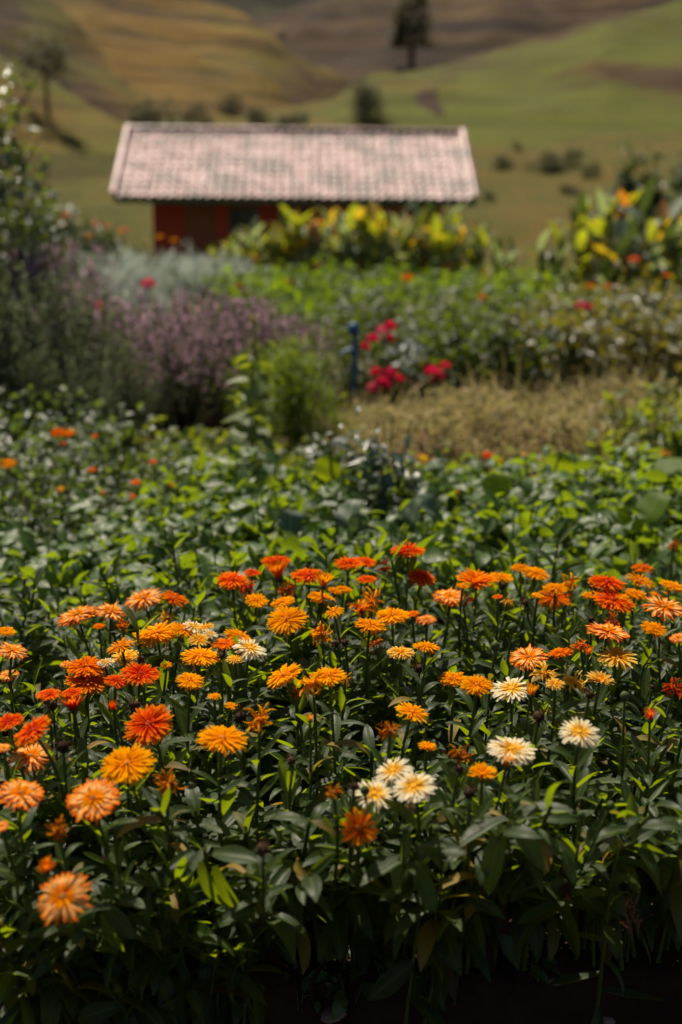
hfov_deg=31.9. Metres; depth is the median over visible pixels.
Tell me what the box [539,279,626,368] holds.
rose bush
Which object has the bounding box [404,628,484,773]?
calendula shoot
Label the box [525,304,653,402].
rose bush
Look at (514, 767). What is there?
calendula shoot
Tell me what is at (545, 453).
leafy plant
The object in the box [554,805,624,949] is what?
calendula shoot
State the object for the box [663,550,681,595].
leafy plant
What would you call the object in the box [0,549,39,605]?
leafy plant
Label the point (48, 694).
calendula flower
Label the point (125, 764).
calendula flower
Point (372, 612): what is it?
calendula flower
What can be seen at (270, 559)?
calendula flower
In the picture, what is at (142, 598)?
calendula flower
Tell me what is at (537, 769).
calendula shoot
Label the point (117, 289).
silver bush
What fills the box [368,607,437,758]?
calendula flower
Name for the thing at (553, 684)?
calendula flower
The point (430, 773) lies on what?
calendula shoot
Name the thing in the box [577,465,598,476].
leafy plant
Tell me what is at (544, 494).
leafy plant
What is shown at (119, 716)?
calendula shoot
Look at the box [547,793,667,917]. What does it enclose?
calendula shoot
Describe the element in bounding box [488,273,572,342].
green bush
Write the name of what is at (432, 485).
leafy plant
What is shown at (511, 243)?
canna plant
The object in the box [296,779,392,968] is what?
shoot
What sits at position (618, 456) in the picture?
leafy plant
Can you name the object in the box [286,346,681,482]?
dry grass
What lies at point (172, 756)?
calendula shoot
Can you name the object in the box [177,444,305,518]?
leafy plant
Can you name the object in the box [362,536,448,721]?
calendula shoot
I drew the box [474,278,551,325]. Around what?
green bush
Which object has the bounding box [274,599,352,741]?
calendula shoot
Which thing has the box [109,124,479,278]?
house
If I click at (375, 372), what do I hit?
rose
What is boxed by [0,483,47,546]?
marigold plant
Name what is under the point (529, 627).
calendula flower
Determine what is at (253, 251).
canna plant
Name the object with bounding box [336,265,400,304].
green bush
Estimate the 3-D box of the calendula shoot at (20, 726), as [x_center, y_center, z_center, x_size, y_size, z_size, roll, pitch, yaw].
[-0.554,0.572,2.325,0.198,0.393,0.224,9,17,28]
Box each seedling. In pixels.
[277,970,329,1012]
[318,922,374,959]
[324,973,373,1019]
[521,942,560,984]
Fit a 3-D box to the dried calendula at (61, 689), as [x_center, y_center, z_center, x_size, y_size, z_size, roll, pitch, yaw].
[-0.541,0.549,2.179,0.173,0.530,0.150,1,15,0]
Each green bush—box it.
[147,265,222,327]
[166,258,250,302]
[188,268,299,333]
[196,263,305,327]
[198,266,261,302]
[213,255,300,309]
[223,270,325,328]
[234,260,323,327]
[250,267,356,346]
[265,255,331,295]
[267,258,335,325]
[269,266,350,329]
[280,272,397,348]
[284,256,346,293]
[288,255,355,306]
[300,271,393,328]
[303,261,377,289]
[305,259,381,301]
[321,278,408,339]
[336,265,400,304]
[346,266,423,306]
[354,256,426,291]
[368,276,436,317]
[369,258,452,298]
[371,257,446,294]
[373,264,449,304]
[398,277,476,336]
[400,265,494,303]
[416,264,488,291]
[422,260,489,287]
[425,265,512,303]
[434,278,512,316]
[440,266,493,289]
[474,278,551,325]
[475,269,552,297]
[478,261,521,292]
[481,274,548,302]
[484,259,544,294]
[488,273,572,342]
[501,268,584,303]
[513,260,597,295]
[513,268,590,302]
[533,270,613,338]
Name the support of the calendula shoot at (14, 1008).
on the ground at (510, 994)
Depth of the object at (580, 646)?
2.37 m
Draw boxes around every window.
[229,207,258,258]
[279,207,307,243]
[358,208,386,259]
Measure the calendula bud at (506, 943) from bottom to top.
0.520 m
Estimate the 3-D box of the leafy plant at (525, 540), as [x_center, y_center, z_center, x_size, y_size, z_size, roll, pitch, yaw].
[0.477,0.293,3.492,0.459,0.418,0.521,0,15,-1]
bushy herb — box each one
[294,421,379,498]
[326,406,439,532]
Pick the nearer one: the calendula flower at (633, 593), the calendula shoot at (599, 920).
the calendula shoot at (599, 920)
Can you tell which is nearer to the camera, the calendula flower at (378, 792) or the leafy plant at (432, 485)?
the calendula flower at (378, 792)
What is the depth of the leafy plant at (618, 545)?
3.59 m
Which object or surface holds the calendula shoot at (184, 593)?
on the ground at (510, 994)
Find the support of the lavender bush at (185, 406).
on the ground at (510, 994)
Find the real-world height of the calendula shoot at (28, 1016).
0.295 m
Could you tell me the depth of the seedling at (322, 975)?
2.12 m
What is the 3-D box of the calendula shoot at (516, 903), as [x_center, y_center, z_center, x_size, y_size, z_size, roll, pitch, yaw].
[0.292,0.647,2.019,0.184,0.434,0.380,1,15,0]
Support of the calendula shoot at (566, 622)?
on the ground at (510, 994)
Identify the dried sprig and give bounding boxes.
[619,870,641,936]
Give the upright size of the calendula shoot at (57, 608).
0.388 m
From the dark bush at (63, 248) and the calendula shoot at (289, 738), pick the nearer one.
the calendula shoot at (289, 738)
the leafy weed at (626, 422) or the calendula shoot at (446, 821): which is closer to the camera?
the calendula shoot at (446, 821)
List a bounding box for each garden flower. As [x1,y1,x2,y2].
[234,282,241,299]
[253,253,259,310]
[286,280,291,316]
[315,262,320,318]
[401,273,412,314]
[628,256,640,294]
[662,273,671,296]
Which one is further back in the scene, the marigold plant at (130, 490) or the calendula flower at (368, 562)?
the marigold plant at (130, 490)
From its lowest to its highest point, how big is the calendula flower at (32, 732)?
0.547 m
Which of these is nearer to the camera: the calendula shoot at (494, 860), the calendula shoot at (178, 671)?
the calendula shoot at (494, 860)
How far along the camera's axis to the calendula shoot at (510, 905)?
2.06 m
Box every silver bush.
[48,259,152,345]
[66,246,191,328]
[103,239,219,322]
[132,250,246,318]
[182,252,275,287]
[224,263,271,287]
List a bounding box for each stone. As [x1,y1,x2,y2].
[321,1007,346,1023]
[603,1017,614,1023]
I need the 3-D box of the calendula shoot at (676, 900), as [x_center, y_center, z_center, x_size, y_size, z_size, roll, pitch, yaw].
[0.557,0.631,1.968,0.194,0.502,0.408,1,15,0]
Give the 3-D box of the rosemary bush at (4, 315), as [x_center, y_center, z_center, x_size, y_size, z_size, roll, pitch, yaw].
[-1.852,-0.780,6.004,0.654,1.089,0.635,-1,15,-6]
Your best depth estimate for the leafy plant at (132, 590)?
3.61 m
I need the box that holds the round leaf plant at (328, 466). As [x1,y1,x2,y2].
[308,454,361,498]
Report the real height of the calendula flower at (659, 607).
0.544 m
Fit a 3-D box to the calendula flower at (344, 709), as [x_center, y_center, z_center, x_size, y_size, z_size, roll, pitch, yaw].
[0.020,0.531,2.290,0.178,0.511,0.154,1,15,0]
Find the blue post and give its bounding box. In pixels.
[339,322,360,416]
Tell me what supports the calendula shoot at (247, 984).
on the ground at (510, 994)
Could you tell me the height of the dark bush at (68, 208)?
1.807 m
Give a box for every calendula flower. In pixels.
[0,626,31,760]
[0,642,38,750]
[0,669,41,806]
[0,712,66,868]
[0,744,59,892]
[0,778,61,926]
[0,820,63,941]
[7,743,73,909]
[14,714,94,850]
[25,814,113,948]
[26,872,118,968]
[28,855,137,970]
[32,688,84,849]
[49,687,108,824]
[50,660,99,755]
[52,672,109,844]
[56,691,110,845]
[57,605,111,752]
[58,656,106,839]
[65,777,157,952]
[72,658,129,839]
[84,674,155,867]
[86,602,126,740]
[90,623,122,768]
[93,637,137,767]
[100,743,204,912]
[103,649,151,745]
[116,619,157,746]
[117,661,172,834]
[123,704,203,950]
[125,587,177,693]
[127,766,199,925]
[132,620,177,721]
[137,590,188,749]
[148,622,195,751]
[151,610,193,734]
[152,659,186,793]
[162,672,236,846]
[167,619,204,749]
[168,633,220,784]
[171,646,221,796]
[173,629,252,773]
[181,725,258,903]
[193,693,259,836]
[195,622,228,759]
[195,637,263,799]
[199,701,268,846]
[203,654,280,841]
[207,628,254,761]
[214,571,285,762]
[215,568,260,691]
[217,637,277,808]
[221,702,283,856]
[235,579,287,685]
[237,593,286,700]
[245,555,295,665]
[257,595,309,729]
[259,576,302,678]
[260,684,325,844]
[264,559,300,749]
[266,605,309,736]
[266,662,340,842]
[287,783,368,969]
[289,567,341,687]
[289,621,342,786]
[290,667,350,935]
[292,591,340,785]
[294,605,372,790]
[296,667,367,827]
[304,571,347,695]
[312,673,393,818]
[316,800,393,964]
[320,778,395,929]
[324,585,373,753]
[327,587,355,675]
[328,556,363,665]
[333,555,377,688]
[338,618,409,782]
[345,598,389,783]
[348,756,446,904]
[349,586,386,733]
[349,721,414,922]
[350,701,431,829]
[351,574,400,732]
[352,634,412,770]
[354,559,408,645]
[360,770,460,963]
[367,610,448,800]
[367,646,436,779]
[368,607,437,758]
[375,541,425,686]
[384,568,435,698]
[386,640,455,798]
[388,614,448,763]
[406,674,494,821]
[415,587,465,716]
[418,741,451,857]
[420,670,471,800]
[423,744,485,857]
[426,583,486,780]
[433,762,518,967]
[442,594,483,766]
[444,567,504,708]
[446,596,519,751]
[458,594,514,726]
[476,571,519,675]
[484,736,537,887]
[489,676,542,823]
[493,592,562,704]
[497,566,549,652]
[502,678,580,827]
[509,643,554,737]
[511,562,551,695]
[522,660,560,783]
[525,582,571,685]
[525,716,602,959]
[533,582,578,702]
[538,647,605,876]
[540,670,601,876]
[541,572,580,671]
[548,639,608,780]
[556,669,615,804]
[560,574,626,720]
[567,592,603,722]
[572,621,629,783]
[579,588,635,694]
[589,644,640,800]
[592,593,645,746]
[592,612,634,772]
[604,588,646,724]
[612,621,667,777]
[618,677,681,935]
[619,571,655,691]
[622,562,665,688]
[622,579,681,687]
[628,594,681,757]
[633,591,680,720]
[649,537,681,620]
[652,632,681,806]
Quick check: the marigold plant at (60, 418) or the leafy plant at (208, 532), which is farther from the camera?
the marigold plant at (60, 418)
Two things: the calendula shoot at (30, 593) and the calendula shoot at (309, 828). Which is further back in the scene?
the calendula shoot at (30, 593)
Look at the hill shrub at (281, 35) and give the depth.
146.51 m
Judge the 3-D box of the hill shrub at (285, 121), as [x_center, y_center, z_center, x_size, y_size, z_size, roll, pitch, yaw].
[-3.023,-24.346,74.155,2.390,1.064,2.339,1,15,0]
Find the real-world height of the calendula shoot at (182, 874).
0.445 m
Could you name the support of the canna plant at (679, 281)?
on the ground at (510, 994)
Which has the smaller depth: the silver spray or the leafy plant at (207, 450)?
the leafy plant at (207, 450)
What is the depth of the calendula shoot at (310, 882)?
1.84 m
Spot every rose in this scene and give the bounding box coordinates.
[96,300,107,310]
[140,277,155,321]
[361,342,370,413]
[366,333,378,411]
[367,381,379,400]
[369,367,381,403]
[374,376,390,401]
[375,325,386,397]
[383,320,396,334]
[384,366,398,403]
[385,334,395,404]
[392,374,403,406]
[423,365,440,399]
[430,377,436,396]
[433,372,444,394]
[439,361,450,391]
[575,300,586,324]
[584,303,593,318]
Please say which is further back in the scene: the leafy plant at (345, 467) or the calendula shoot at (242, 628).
the leafy plant at (345, 467)
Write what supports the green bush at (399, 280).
on the ground at (510, 994)
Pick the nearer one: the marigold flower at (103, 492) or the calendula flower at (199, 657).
the calendula flower at (199, 657)
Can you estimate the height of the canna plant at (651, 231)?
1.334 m
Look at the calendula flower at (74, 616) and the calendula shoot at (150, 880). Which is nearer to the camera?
the calendula shoot at (150, 880)
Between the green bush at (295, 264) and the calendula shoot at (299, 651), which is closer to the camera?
the calendula shoot at (299, 651)
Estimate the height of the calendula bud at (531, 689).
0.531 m
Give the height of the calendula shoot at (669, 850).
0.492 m
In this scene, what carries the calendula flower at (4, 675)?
on the ground at (510, 994)
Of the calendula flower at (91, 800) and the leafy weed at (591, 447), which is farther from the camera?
the leafy weed at (591, 447)
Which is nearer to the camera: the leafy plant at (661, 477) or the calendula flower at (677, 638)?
the calendula flower at (677, 638)
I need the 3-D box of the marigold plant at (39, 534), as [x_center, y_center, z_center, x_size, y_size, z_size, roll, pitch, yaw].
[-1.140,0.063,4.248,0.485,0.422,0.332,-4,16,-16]
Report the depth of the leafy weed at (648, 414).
5.31 m
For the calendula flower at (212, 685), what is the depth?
2.40 m
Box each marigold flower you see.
[0,459,21,501]
[50,428,63,456]
[58,442,68,490]
[63,429,81,497]
[88,467,114,530]
[92,434,98,506]
[99,490,109,512]
[127,494,135,516]
[130,479,141,509]
[148,460,156,487]
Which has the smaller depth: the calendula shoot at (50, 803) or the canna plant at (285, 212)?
the calendula shoot at (50, 803)
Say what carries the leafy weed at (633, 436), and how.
on the ground at (510, 994)
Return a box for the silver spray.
[386,319,425,410]
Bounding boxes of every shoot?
[0,563,56,736]
[0,566,59,736]
[0,583,35,716]
[0,589,56,735]
[0,689,24,833]
[0,723,74,784]
[0,726,17,810]
[0,761,92,937]
[0,796,80,890]
[0,809,14,911]
[0,843,18,868]
[0,905,66,972]
[0,909,89,1023]
[0,910,63,1023]
[0,921,70,1023]
[0,930,73,1023]
[0,952,58,1023]
[0,986,62,1023]
[1,657,74,764]
[5,584,70,678]
[5,615,68,702]
[5,818,82,924]
[7,955,76,1023]
[8,598,64,715]
[8,892,90,1003]
[9,908,32,954]
[9,933,93,1019]
[10,754,72,836]
[14,895,98,936]
[23,920,58,976]
[24,586,85,680]
[28,591,103,723]
[38,813,138,885]
[39,627,95,736]
[41,619,108,734]
[48,935,118,1023]
[50,672,113,816]
[52,814,93,867]
[54,635,117,769]
[56,939,121,1003]
[58,893,144,951]
[59,622,122,737]
[63,584,100,633]
[68,627,103,719]
[70,949,137,1023]
[71,737,153,912]
[75,566,139,687]
[76,606,121,717]
[77,901,131,993]
[81,555,147,646]
[84,863,131,942]
[87,859,158,977]
[88,762,143,876]
[91,616,177,730]
[92,548,145,654]
[94,669,167,752]
[95,575,141,653]
[95,909,176,1023]
[96,705,166,871]
[97,604,180,756]
[97,781,159,864]
[105,685,178,754]
[109,778,161,910]
[113,787,211,872]
[116,649,149,706]
[116,701,157,778]
[123,884,212,1022]
[126,852,211,969]
[126,870,211,1003]
[128,605,156,688]
[139,889,190,1006]
[144,541,186,688]
[145,525,204,659]
[145,888,222,1023]
[146,748,220,872]
[148,619,204,728]
[152,840,230,946]
[153,748,182,785]
[156,567,213,680]
[156,591,218,713]
[156,943,266,1023]
[157,910,234,956]
[159,586,212,651]
[161,592,206,693]
[164,782,245,952]
[166,596,229,723]
[168,737,222,897]
[168,836,259,910]
[169,647,214,813]
[172,577,222,691]
[173,666,219,767]
[177,662,271,758]
[181,746,255,866]
[186,896,236,951]
[186,896,249,1008]
[188,930,234,1023]
[194,658,280,840]
[195,935,283,1023]
[205,543,247,690]
[207,626,279,799]
[208,804,274,880]
[211,837,310,960]
[214,551,271,633]
[215,859,294,963]
[217,663,281,800]
[217,863,331,967]
[218,821,313,939]
[221,589,265,666]
[222,908,269,1023]
[224,556,278,643]
[225,635,302,831]
[229,545,284,628]
[233,623,295,763]
[236,848,325,932]
[245,629,301,806]
[247,659,280,794]
[249,609,282,691]
[256,753,334,968]
[258,625,288,705]
[258,627,284,760]
[260,582,285,657]
[260,594,304,702]
[260,624,329,791]
[264,662,324,834]
[264,853,335,974]
[265,813,336,957]
[268,563,357,707]
[269,802,360,950]
[270,619,318,780]
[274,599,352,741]
[276,606,326,746]
[279,820,341,907]
[281,622,368,790]
[286,650,367,790]
[288,584,303,609]
[297,542,353,648]
[299,843,371,973]
[301,601,343,744]
[313,746,363,829]
[313,791,379,953]
[315,775,384,964]
[318,605,357,693]
[319,677,379,791]
[324,781,415,926]
[327,549,378,697]
[330,724,400,830]
[336,840,395,957]
[340,540,395,620]
[341,532,395,628]
[342,592,364,662]
[347,630,416,763]
[351,571,414,699]
[352,615,420,768]
[357,618,416,688]
[358,590,432,690]
[360,840,466,961]
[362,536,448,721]
[362,603,424,750]
[367,858,461,1023]
[371,794,463,964]
[371,836,504,1023]
[372,820,443,947]
[377,774,451,947]
[379,689,461,770]
[385,752,442,940]
[388,586,442,661]
[391,782,465,889]
[401,601,447,647]
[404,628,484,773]
[405,573,459,719]
[406,665,469,755]
[412,766,496,960]
[414,780,471,926]
[415,556,472,721]
[418,782,527,973]
[421,856,509,1004]
[427,590,530,780]
[430,786,466,836]
[430,800,491,936]
[442,616,481,744]
[446,572,491,646]
[446,597,501,699]
[447,563,496,659]
[447,805,473,870]
[448,712,512,801]
[452,630,518,770]
[453,817,541,968]
[454,646,547,770]
[459,785,576,967]
[460,762,513,967]
[464,801,559,937]
[466,538,537,654]
[468,722,508,792]
[469,677,530,781]
[471,815,552,917]
[472,725,512,788]
[472,810,517,940]
[477,587,550,708]
[483,827,558,970]
[484,774,521,799]
[492,789,540,956]
[493,587,549,712]
[498,725,565,830]
[500,718,571,919]
[500,800,584,970]
[502,778,577,935]
[509,607,551,702]
[510,582,549,672]
[518,614,608,785]
[518,650,587,783]
[521,536,564,644]
[523,522,586,701]
[527,613,601,755]
[537,623,565,751]
[538,652,618,764]
[541,767,594,875]
[544,759,594,829]
[546,614,569,666]
[546,630,616,773]
[547,575,606,669]
[547,592,591,647]
[547,611,606,700]
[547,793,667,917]
[549,573,585,668]
[549,839,663,1023]
[553,742,613,915]
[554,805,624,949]
[555,785,623,895]
[558,684,629,808]
[567,797,650,970]
[578,600,598,636]
[581,734,681,946]
[581,810,681,939]
[585,777,667,953]
[590,637,654,774]
[593,781,681,956]
[594,798,681,950]
[595,817,662,957]
[599,609,639,644]
[600,627,681,791]
[600,667,673,809]
[601,589,681,757]
[605,604,644,702]
[608,610,645,725]
[614,716,681,808]
[619,601,673,707]
[621,805,681,945]
[622,633,668,757]
[624,822,681,950]
[625,716,681,883]
[627,561,679,642]
[629,567,674,688]
[638,823,681,970]
[639,793,681,950]
[643,804,681,912]
[646,797,680,962]
[654,732,680,800]
[655,604,681,726]
[658,650,681,820]
[658,726,681,818]
[661,574,681,642]
[662,600,681,677]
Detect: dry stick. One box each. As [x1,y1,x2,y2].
[408,368,448,395]
[418,361,433,388]
[619,346,676,370]
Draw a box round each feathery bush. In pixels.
[218,337,309,432]
[233,327,354,453]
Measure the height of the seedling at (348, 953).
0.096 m
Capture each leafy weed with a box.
[129,432,195,479]
[132,400,227,460]
[139,425,225,483]
[185,419,277,468]
[185,435,243,472]
[253,439,293,467]
[276,447,315,480]
[281,436,325,471]
[425,387,445,408]
[568,423,648,481]
[568,439,610,483]
[573,409,681,482]
[589,383,679,445]
[618,383,681,433]
[624,394,681,460]
[626,365,681,401]
[649,426,678,458]
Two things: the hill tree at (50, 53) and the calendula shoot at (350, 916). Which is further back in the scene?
the hill tree at (50, 53)
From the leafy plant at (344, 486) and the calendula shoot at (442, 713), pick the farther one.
the leafy plant at (344, 486)
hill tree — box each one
[12,25,77,116]
[343,71,394,124]
[386,0,437,69]
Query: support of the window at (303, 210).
in the house
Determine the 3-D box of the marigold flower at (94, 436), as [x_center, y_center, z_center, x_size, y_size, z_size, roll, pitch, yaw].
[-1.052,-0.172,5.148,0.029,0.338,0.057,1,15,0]
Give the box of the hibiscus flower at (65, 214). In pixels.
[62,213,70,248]
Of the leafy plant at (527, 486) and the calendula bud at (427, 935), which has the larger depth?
the leafy plant at (527, 486)
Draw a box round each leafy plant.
[0,514,29,539]
[0,517,128,617]
[0,524,70,578]
[0,531,103,620]
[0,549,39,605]
[0,563,100,628]
[0,585,85,666]
[0,609,59,695]
[6,526,136,621]
[37,561,201,687]
[42,531,164,598]
[63,487,200,564]
[75,527,157,581]
[102,566,223,636]
[104,526,237,570]
[114,514,234,601]
[120,487,232,558]
[128,478,260,561]
[138,461,258,517]
[139,526,290,598]
[140,462,254,518]
[144,509,256,596]
[153,542,296,689]
[169,447,255,497]
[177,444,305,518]
[179,541,292,620]
[187,448,252,498]
[192,467,272,534]
[193,480,300,546]
[200,490,338,591]
[228,453,285,493]
[228,490,295,541]
[229,448,322,493]
[230,521,353,619]
[236,470,295,502]
[241,478,366,513]
[246,528,354,623]
[256,483,388,561]
[257,538,351,567]
[269,509,399,566]
[269,533,409,621]
[272,481,328,512]
[282,468,344,491]
[283,465,333,483]
[289,472,394,518]
[323,536,457,658]
[326,450,411,484]
[342,521,483,646]
[348,532,456,573]
[359,471,473,532]
[361,477,458,531]
[365,513,430,541]
[366,512,404,530]
[370,527,469,576]
[378,499,467,549]
[390,550,485,659]
[394,459,478,522]
[397,491,515,573]
[403,451,479,481]
[413,475,478,521]
[414,474,514,531]
[420,448,538,522]
[427,483,521,542]
[439,533,524,598]
[440,488,572,573]
[440,552,608,658]
[460,463,577,517]
[460,533,572,649]
[465,488,582,583]
[466,447,535,481]
[481,446,587,500]
[486,502,579,544]
[491,445,583,477]
[510,482,648,562]
[511,485,671,583]
[512,558,632,621]
[522,472,607,537]
[525,452,624,511]
[534,557,645,626]
[538,542,624,584]
[541,462,625,508]
[559,495,681,592]
[568,553,681,688]
[573,470,646,512]
[576,527,678,580]
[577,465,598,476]
[579,436,681,499]
[579,454,681,499]
[590,459,681,549]
[594,547,681,596]
[616,487,681,528]
[622,449,675,485]
[626,457,681,506]
[639,534,681,580]
[647,512,681,553]
[649,544,676,566]
[655,475,681,524]
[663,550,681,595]
[666,516,681,525]
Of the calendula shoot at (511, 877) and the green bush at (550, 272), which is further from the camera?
the green bush at (550, 272)
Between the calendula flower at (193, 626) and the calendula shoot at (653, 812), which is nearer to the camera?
the calendula shoot at (653, 812)
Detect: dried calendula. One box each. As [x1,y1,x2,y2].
[12,683,67,835]
[15,697,78,852]
[36,734,112,883]
[117,651,175,784]
[125,697,179,871]
[198,704,280,864]
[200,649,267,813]
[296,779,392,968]
[306,637,363,781]
[312,635,373,781]
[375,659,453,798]
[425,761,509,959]
[470,579,520,730]
[471,704,554,957]
[495,593,550,712]
[499,594,548,744]
[540,686,629,967]
[547,614,616,755]
[570,580,610,682]
[584,681,675,810]
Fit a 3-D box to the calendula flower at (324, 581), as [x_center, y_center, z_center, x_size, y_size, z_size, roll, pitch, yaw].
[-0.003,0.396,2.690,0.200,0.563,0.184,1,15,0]
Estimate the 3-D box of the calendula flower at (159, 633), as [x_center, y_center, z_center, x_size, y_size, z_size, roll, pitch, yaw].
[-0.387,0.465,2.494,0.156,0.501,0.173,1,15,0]
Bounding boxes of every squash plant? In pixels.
[277,494,439,543]
[482,452,625,534]
[617,457,681,554]
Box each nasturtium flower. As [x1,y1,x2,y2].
[416,454,427,466]
[482,451,492,466]
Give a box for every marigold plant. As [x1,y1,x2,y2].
[0,384,85,457]
[0,387,49,474]
[0,409,17,490]
[0,411,71,505]
[0,442,63,527]
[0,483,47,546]
[0,488,77,561]
[3,485,87,547]
[7,435,116,529]
[14,405,112,493]
[35,384,131,467]
[37,451,142,532]
[42,468,124,558]
[54,421,157,510]
[61,402,160,483]
[88,447,175,515]
[109,479,165,531]
[120,436,192,491]
[144,462,193,515]
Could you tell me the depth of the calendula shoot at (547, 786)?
2.22 m
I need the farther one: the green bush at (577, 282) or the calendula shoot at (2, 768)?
the green bush at (577, 282)
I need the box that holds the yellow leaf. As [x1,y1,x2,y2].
[334,739,368,754]
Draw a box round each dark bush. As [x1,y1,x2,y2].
[0,163,83,305]
[0,174,97,292]
[3,219,108,301]
[9,188,92,247]
[25,246,95,293]
[34,214,125,268]
[78,227,155,293]
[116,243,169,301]
[593,138,679,293]
[661,152,681,295]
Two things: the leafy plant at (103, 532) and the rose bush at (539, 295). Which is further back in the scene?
the rose bush at (539, 295)
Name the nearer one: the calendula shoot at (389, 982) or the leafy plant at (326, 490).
the calendula shoot at (389, 982)
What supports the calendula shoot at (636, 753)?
on the ground at (510, 994)
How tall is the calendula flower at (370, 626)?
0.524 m
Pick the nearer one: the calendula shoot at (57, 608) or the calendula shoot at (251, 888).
the calendula shoot at (251, 888)
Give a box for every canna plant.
[203,242,245,268]
[219,229,248,265]
[229,216,257,270]
[235,226,264,271]
[238,222,287,272]
[246,211,293,279]
[271,204,313,287]
[271,209,300,281]
[272,210,323,296]
[292,207,343,283]
[305,209,359,273]
[319,207,338,267]
[326,207,360,277]
[335,199,392,280]
[342,203,388,276]
[363,216,413,278]
[366,206,417,278]
[379,198,420,279]
[397,206,439,270]
[398,205,430,283]
[415,197,467,278]
[415,206,469,281]
[439,202,471,280]
[452,211,486,280]
[465,220,492,281]
[476,230,507,282]
[486,235,516,274]
[499,245,521,286]
[518,228,567,293]
[546,213,595,301]
[551,196,615,285]
[564,193,598,296]
[577,188,624,305]
[587,216,644,304]
[591,189,647,293]
[605,199,673,314]
[607,188,643,284]
[617,173,681,296]
[638,189,681,277]
[652,212,681,294]
[655,215,681,296]
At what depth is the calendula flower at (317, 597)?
2.61 m
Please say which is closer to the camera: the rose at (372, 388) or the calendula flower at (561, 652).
the calendula flower at (561, 652)
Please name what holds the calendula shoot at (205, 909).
on the ground at (510, 994)
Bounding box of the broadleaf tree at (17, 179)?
[0,58,60,292]
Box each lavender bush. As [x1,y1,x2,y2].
[0,232,111,361]
[0,235,148,339]
[0,236,91,365]
[0,278,143,392]
[40,298,187,394]
[76,300,219,419]
[94,288,213,376]
[111,311,255,428]
[133,287,292,414]
[141,280,262,384]
[185,293,325,408]
[191,281,297,372]
[244,306,348,398]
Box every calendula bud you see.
[88,821,161,944]
[91,700,174,871]
[273,713,342,911]
[329,785,414,952]
[348,825,443,943]
[393,824,493,971]
[454,641,508,790]
[454,749,516,931]
[460,798,550,961]
[476,623,537,757]
[495,681,538,821]
[515,811,623,960]
[517,801,625,961]
[554,646,612,833]
[598,691,664,929]
[623,706,678,962]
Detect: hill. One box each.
[0,0,141,122]
[0,56,124,187]
[51,0,353,117]
[203,0,313,20]
[254,0,679,83]
[315,0,681,146]
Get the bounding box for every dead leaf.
[256,905,267,924]
[444,961,455,999]
[559,863,571,901]
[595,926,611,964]
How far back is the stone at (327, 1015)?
2.10 m
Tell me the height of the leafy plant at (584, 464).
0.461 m
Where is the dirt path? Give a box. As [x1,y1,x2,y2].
[414,77,458,114]
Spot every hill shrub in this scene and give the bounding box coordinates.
[127,110,155,124]
[130,92,180,125]
[169,100,215,125]
[214,92,245,115]
[243,106,274,125]
[273,111,310,126]
[275,27,285,38]
[481,189,496,200]
[489,153,518,169]
[508,141,521,151]
[520,150,564,170]
[559,183,584,195]
[561,144,583,166]
[580,159,603,178]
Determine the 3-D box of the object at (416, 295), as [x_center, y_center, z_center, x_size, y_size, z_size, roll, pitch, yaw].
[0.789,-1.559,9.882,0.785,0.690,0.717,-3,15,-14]
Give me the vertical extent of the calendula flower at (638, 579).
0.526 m
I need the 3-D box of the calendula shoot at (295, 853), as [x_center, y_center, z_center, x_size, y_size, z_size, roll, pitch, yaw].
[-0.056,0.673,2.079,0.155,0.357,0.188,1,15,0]
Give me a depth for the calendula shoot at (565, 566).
3.06 m
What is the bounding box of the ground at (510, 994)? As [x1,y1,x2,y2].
[0,98,681,1023]
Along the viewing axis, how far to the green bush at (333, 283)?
11.47 m
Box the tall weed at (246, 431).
[221,312,286,471]
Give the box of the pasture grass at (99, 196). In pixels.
[10,117,681,278]
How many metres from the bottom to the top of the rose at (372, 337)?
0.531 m
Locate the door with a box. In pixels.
[183,204,216,265]
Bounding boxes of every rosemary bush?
[0,245,107,446]
[0,262,69,452]
[0,274,34,442]
[0,334,71,455]
[34,260,138,416]
[43,341,126,442]
[86,329,162,454]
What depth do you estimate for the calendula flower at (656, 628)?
2.47 m
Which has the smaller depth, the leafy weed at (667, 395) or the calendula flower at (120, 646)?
the calendula flower at (120, 646)
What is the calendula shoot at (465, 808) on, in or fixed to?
on the ground at (510, 994)
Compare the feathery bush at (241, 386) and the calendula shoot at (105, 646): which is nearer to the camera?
the calendula shoot at (105, 646)
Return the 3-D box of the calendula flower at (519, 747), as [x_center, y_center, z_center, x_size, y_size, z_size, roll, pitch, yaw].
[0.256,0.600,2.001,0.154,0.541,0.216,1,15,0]
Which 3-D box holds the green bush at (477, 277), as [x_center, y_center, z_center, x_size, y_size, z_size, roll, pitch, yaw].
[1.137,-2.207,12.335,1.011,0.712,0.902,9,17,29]
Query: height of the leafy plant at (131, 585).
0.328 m
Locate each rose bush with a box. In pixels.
[296,322,383,406]
[309,272,405,369]
[309,289,386,384]
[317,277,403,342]
[344,318,439,404]
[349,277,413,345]
[357,288,460,388]
[362,294,431,368]
[371,293,466,387]
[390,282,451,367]
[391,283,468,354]
[393,288,500,403]
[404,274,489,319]
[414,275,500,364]
[421,303,539,399]
[442,285,524,383]
[456,279,556,381]
[458,303,576,399]
[466,277,526,336]
[479,293,551,360]
[485,289,608,401]
[497,287,550,321]
[511,285,606,391]
[513,286,599,367]
[523,281,606,324]
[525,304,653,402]
[536,284,641,387]
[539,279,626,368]
[561,287,681,394]
[573,279,651,324]
[575,261,657,370]
[585,274,680,381]
[605,296,681,385]
[607,289,676,376]
[613,264,681,319]
[617,293,681,381]
[631,290,681,388]
[644,297,681,358]
[649,262,681,312]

